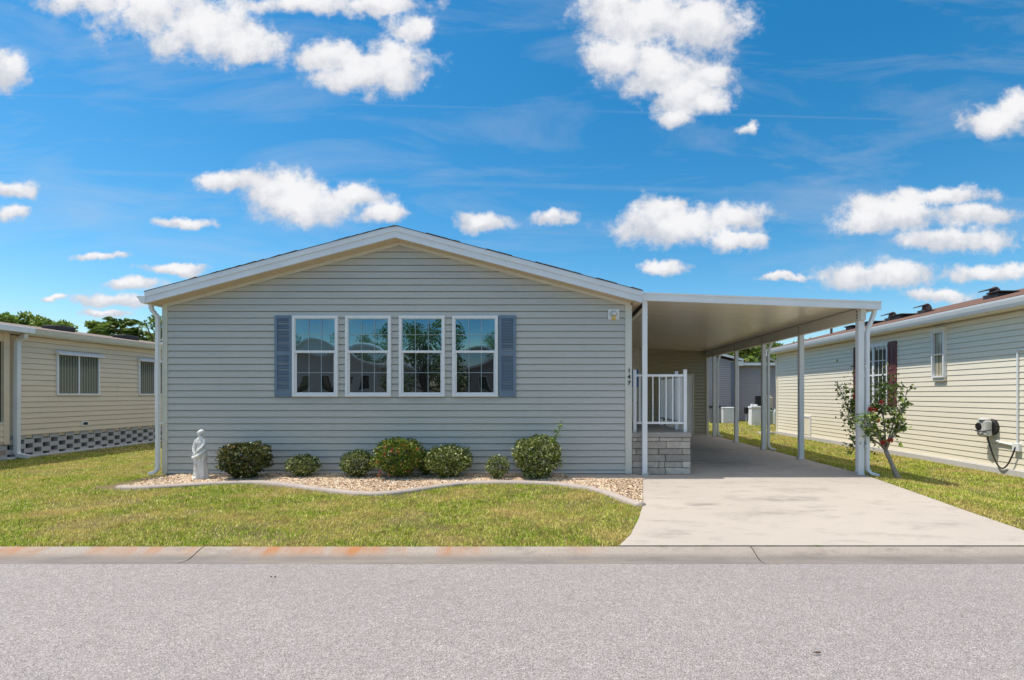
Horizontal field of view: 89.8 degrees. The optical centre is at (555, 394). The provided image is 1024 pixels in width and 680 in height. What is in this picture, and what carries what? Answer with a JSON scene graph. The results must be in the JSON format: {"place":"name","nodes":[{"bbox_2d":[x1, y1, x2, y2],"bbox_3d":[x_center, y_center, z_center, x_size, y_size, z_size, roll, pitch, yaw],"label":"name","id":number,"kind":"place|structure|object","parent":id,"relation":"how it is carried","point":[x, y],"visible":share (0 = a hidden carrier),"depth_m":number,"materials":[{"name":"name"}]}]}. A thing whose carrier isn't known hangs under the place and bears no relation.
{"place":"outdoors","nodes":[
{"label":"outdoors","id":0,"kind":"place"},
{"bbox_2d":[0,564,1023,679],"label":"road","id":1,"kind":"structure","parent":0,"point":[498,621],"depth_m":3.27,"materials":[{"name":"grey asphalt"}]},
{"bbox_2d":[0,420,1023,546],"bbox_3d":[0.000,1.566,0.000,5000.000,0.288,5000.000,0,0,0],"label":"ground","id":2,"kind":"structure","parent":0,"point":[108,486],"depth_m":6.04,"materials":[{"name":"green plant"}]},
{"bbox_2d":[0,311,39,324],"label":"tree","id":3,"kind":"object","parent":2,"relation":"on","point":[6,317],"visible":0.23,"depth_m":45.66,"materials":[{"name":"green plant"}]},
{"bbox_2d":[28,316,77,331],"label":"tree","id":4,"kind":"object","parent":2,"relation":"on","point":[40,321],"visible":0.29,"depth_m":45.62,"materials":[{"name":"green plant"}]},
{"bbox_2d":[0,322,161,460],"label":"neighbour house","id":5,"kind":"structure","parent":2,"relation":"on","point":[64,389],"depth_m":13.04,"materials":[{"name":"beige plastic"}]},
{"bbox_2d":[54,350,105,394],"bbox_3d":[-12.220,-0.540,13.205,0.160,1.100,1.290,0,0,0],"label":"window","id":6,"kind":"structure","parent":5,"relation":"in","point":[77,373],"depth_m":13.15,"materials":[{"name":"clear glass"}]},
{"bbox_2d":[137,358,161,394],"bbox_3d":[-12.220,-0.540,15.685,0.160,1.100,1.290,0,0,0],"label":"window","id":7,"kind":"structure","parent":5,"relation":"in","point":[146,367],"depth_m":15.37,"materials":[{"name":"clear glass"}]},
{"bbox_2d":[84,320,116,328],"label":"tree","id":8,"kind":"object","parent":2,"relation":"on","point":[90,324],"visible":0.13,"depth_m":45.27,"materials":[{"name":"green plant"}]},
{"bbox_2d":[87,316,145,340],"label":"palm tree","id":9,"kind":"object","parent":2,"relation":"on","point":[106,329],"visible":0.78,"depth_m":43.22,"materials":[{"name":"green plant"}]},
{"bbox_2d":[117,327,161,341],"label":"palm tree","id":10,"kind":"object","parent":2,"relation":"on","point":[134,331],"visible":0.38,"depth_m":43.29,"materials":[{"name":"green plant"}]},
{"bbox_2d":[136,315,161,341],"bbox_3d":[-31.043,-2.315,40.014,2.380,8.065,2.298,0,0,0],"label":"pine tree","id":11,"kind":"object","parent":2,"relation":"on","point":[151,326],"visible":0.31,"depth_m":39.54,"materials":[{"name":"green plant"}]},
{"bbox_2d":[114,480,645,506],"bbox_3d":[-2.622,1.414,7.811,7.861,0.097,1.515,0,0,9],"label":"bed edging","id":12,"kind":"object","parent":2,"relation":"on","point":[616,496],"visible":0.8,"depth_m":7.73,"materials":[{"name":"concrete"}]},
{"bbox_2d":[136,225,642,474],"bbox_3d":[-2.115,-0.716,15.002,10.090,4.352,12.596,0,0,0],"label":"mobile home","id":13,"kind":"object","parent":2,"relation":"on","point":[329,354],"visible":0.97,"depth_m":9.02,"materials":[{"name":"grey plastic"}]},
{"bbox_2d":[292,316,338,396],"bbox_3d":[-4.223,-0.677,9.006,0.801,1.422,0.068,0,0,0],"label":"window","id":14,"kind":"structure","parent":13,"relation":"in","point":[315,346],"depth_m":9.00,"materials":[{"name":"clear glass"}]},
{"bbox_2d":[345,316,391,396],"bbox_3d":[-3.290,-0.677,9.006,0.801,1.422,0.068,0,0,0],"label":"window","id":15,"kind":"structure","parent":13,"relation":"in","point":[368,344],"depth_m":9.00,"materials":[{"name":"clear glass"}]},
{"bbox_2d":[399,316,444,396],"bbox_3d":[-2.348,-0.677,9.006,0.804,1.422,0.068,0,0,0],"label":"window","id":16,"kind":"structure","parent":13,"relation":"in","point":[421,338],"depth_m":9.00,"materials":[{"name":"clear glass"}]},
{"bbox_2d":[452,316,497,396],"bbox_3d":[-1.412,-0.677,9.006,0.801,1.422,0.068,0,0,0],"label":"window","id":17,"kind":"structure","parent":13,"relation":"in","point":[474,338],"depth_m":9.00,"materials":[{"name":"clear glass"}]},
{"bbox_2d":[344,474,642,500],"bbox_3d":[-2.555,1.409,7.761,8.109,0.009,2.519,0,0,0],"label":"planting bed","id":18,"kind":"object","parent":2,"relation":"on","point":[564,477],"visible":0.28,"depth_m":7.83,"materials":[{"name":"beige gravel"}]},
{"bbox_2d":[127,473,642,501],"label":"gravel","id":19,"kind":"structure","parent":18,"relation":"on","point":[340,480],"depth_m":8.26,"materials":[{"name":"beige gravel"}]},
{"bbox_2d":[132,475,178,480],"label":"leaf litter","id":20,"kind":"object","parent":19,"relation":"on","point":[155,478],"visible":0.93,"depth_m":8.35,"materials":[{"name":"beige gravel"}]},
{"bbox_2d":[191,429,210,478],"bbox_3d":[-5.884,0.993,8.495,0.276,0.833,0.246,0,0,0],"label":"garden statue","id":21,"kind":"object","parent":19,"relation":"on","point":[199,457],"visible":1,"depth_m":8.43,"materials":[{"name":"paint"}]},
{"bbox_2d":[214,440,274,478],"bbox_3d":[-5.165,1.082,8.519,0.903,0.665,0.742,0,0,0],"label":"shrub","id":22,"kind":"object","parent":19,"relation":"on","point":[240,468],"visible":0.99,"depth_m":8.34,"materials":[{"name":"green plant"}]},
{"bbox_2d":[284,453,321,476],"bbox_3d":[-4.285,1.204,8.706,0.604,0.421,0.543,0,0,0],"label":"shrub","id":23,"kind":"object","parent":19,"relation":"on","point":[305,470],"visible":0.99,"depth_m":8.63,"materials":[{"name":"green plant"}]},
{"bbox_2d":[338,449,375,476],"bbox_3d":[-3.339,1.163,8.644,0.629,0.503,0.569,0,0,0],"label":"shrub","id":24,"kind":"object","parent":19,"relation":"on","point":[359,470],"visible":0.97,"depth_m":8.57,"materials":[{"name":"green plant"}]},
{"bbox_2d":[369,436,426,477],"bbox_3d":[-2.627,1.054,8.594,0.934,0.720,0.790,0,0,0],"label":"flowering bush","id":25,"kind":"object","parent":19,"relation":"on","point":[410,446],"visible":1,"depth_m":8.44,"materials":[{"name":"green plant"}]},
{"bbox_2d":[418,451,430,474],"bbox_3d":[-2.242,1.182,8.830,0.323,0.460,0.292,0,0,0],"label":"shrub","id":26,"kind":"object","parent":19,"relation":"on","point":[425,472],"visible":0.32,"depth_m":8.78,"materials":[{"name":"green plant"}]},
{"bbox_2d":[422,443,473,477],"bbox_3d":[-1.809,1.112,8.632,0.867,0.607,0.752,0,0,0],"label":"shrub","id":27,"kind":"object","parent":19,"relation":"on","point":[440,468],"visible":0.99,"depth_m":8.48,"materials":[{"name":"green plant"}]},
{"bbox_2d":[485,454,509,478],"bbox_3d":[-0.966,1.194,8.468,0.448,0.438,0.368,0,0,19],"label":"shrub","id":28,"kind":"object","parent":19,"relation":"on","point":[496,473],"visible":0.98,"depth_m":8.43,"materials":[{"name":"green plant"}]},
{"bbox_2d":[511,419,564,479],"bbox_3d":[-0.306,0.899,8.507,0.916,1.030,0.739,0,0,0],"label":"shrub","id":29,"kind":"object","parent":19,"relation":"on","point":[539,471],"visible":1,"depth_m":8.37,"materials":[{"name":"green plant"}]},
{"bbox_2d":[0,547,1023,563],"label":"kerb","id":30,"kind":"structure","parent":2,"relation":"on","point":[511,555],"depth_m":4.64,"materials":[{"name":"concrete"}]},
{"bbox_2d":[709,406,722,422],"bbox_3d":[8.902,1.092,28.600,0.880,0.930,0.840,0,0,0],"label":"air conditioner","id":31,"kind":"object","parent":2,"relation":"on","point":[710,413],"visible":0.42,"depth_m":28.20,"materials":[{"name":"grey metal"}]},
{"bbox_2d":[721,407,733,422],"bbox_3d":[9.482,1.122,28.195,0.770,0.870,0.650,0,0,0],"label":"storage chest","id":32,"kind":"object","parent":2,"relation":"on","point":[727,414],"visible":0.79,"depth_m":27.90,"materials":[{"name":"white plastic"}]},
{"bbox_2d":[744,407,748,421],"bbox_3d":[10.505,1.127,28.200,0.200,0.860,0.200,0,0,0],"label":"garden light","id":33,"kind":"object","parent":2,"relation":"on","point":[746,410],"visible":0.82,"depth_m":28.12,"materials":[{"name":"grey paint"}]},
{"bbox_2d":[727,344,767,361],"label":"tree","id":34,"kind":"object","parent":2,"relation":"on","point":[753,354],"visible":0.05,"depth_m":47.15,"materials":[{"name":"green plant"}]},
{"bbox_2d":[731,346,774,361],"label":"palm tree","id":35,"kind":"object","parent":2,"relation":"on","point":[754,350],"visible":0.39,"depth_m":43.23,"materials":[{"name":"green plant"}]},
{"bbox_2d":[748,404,760,424],"bbox_3d":[10.205,1.017,26.230,0.520,1.080,0.500,0,0,0],"label":"storage bin","id":36,"kind":"object","parent":2,"relation":"on","point":[754,415],"visible":0.95,"depth_m":26.00,"materials":[{"name":"white plastic"}]},
{"bbox_2d":[755,395,772,422],"bbox_3d":[11.302,0.797,27.790,0.900,1.520,0.320,0,0,0],"label":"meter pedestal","id":37,"kind":"object","parent":2,"relation":"on","point":[758,400],"visible":0.34,"depth_m":27.66,"materials":[{"name":"grey metal"}]},
{"bbox_2d":[766,410,772,424],"bbox_3d":[11.072,1.177,26.600,0.374,0.760,0.380,0,0,0],"label":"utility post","id":38,"kind":"object","parent":2,"relation":"on","point":[771,411],"visible":0.47,"depth_m":26.46,"materials":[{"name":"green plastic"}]},
{"bbox_2d":[766,342,783,361],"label":"tree","id":39,"kind":"object","parent":2,"relation":"on","point":[775,344],"visible":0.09,"depth_m":46.70,"materials":[{"name":"green plant"}]},
{"bbox_2d":[658,544,1023,546],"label":"joint weeds","id":40,"kind":"object","parent":2,"relation":"on","point":[818,546],"visible":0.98,"depth_m":4.79,"materials":[{"name":"green plant"}]},
{"bbox_2d":[834,359,915,478],"bbox_3d":[5.693,0.432,9.186,1.338,2.244,1.366,0,0,0],"label":"flowering tree","id":41,"kind":"object","parent":2,"relation":"on","point":[884,443],"visible":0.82,"depth_m":9.03,"materials":[{"name":"green plant"}]},
{"bbox_2d":[766,287,1023,477],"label":"neighbour house","id":42,"kind":"structure","parent":2,"relation":"on","point":[960,366],"depth_m":11.82,"materials":[{"name":"beige plastic"}]},
{"bbox_2d":[870,344,887,404],"bbox_3d":[8.775,-0.535,14.120,0.050,1.630,1.200,0,0,0],"label":"window","id":43,"kind":"structure","parent":42,"relation":"in","point":[878,353],"depth_m":13.91,"materials":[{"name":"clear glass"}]},
{"bbox_2d":[929,327,947,380],"bbox_3d":[8.740,-0.915,11.690,0.120,1.210,0.420,0,0,0],"label":"window","id":44,"kind":"structure","parent":42,"relation":"in","point":[938,335],"depth_m":11.71,"materials":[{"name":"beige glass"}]},
{"bbox_2d":[0,0,1023,344],"label":"sky","id":45,"kind":"structure","parent":0,"point":[867,150],"materials":[{"name":"blue"}]},
{"bbox_2d":[564,474,644,479],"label":"walkway","id":46,"kind":"structure","parent":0,"point":[602,476],"depth_m":8.75,"materials":[{"name":"concrete"}]},
{"bbox_2d":[709,354,774,420],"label":"grey house","id":47,"kind":"structure","parent":0,"point":[749,381],"depth_m":30.57,"materials":[{"name":"plastic"}]},
{"bbox_2d":[620,434,1023,546],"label":"driveway","id":48,"kind":"structure","parent":0,"point":[727,493],"depth_m":6.24,"materials":[{"name":"concrete"}]},
{"bbox_2d":[632,370,690,473],"bbox_3d":[1.864,0.481,11.143,1.064,1.858,4.235,0,0,0],"label":"stone porch","id":49,"kind":"object","parent":48,"relation":"on","point":[668,450],"visible":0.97,"depth_m":9.09,"materials":[{"name":"grey stone"}]},
{"bbox_2d":[639,349,708,434],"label":"storage shed","id":50,"kind":"structure","parent":48,"relation":"on","point":[695,364],"depth_m":17.98,"materials":[{"name":"plastic"}]},
{"bbox_2d":[632,292,881,475],"bbox_3d":[3.573,-0.161,13.473,4.167,3.222,9.254,0,0,0],"label":"carport","id":51,"kind":"object","parent":48,"relation":"on","point":[713,326],"visible":0.96,"depth_m":10.38,"materials":[{"name":"white metal"}]}
]}

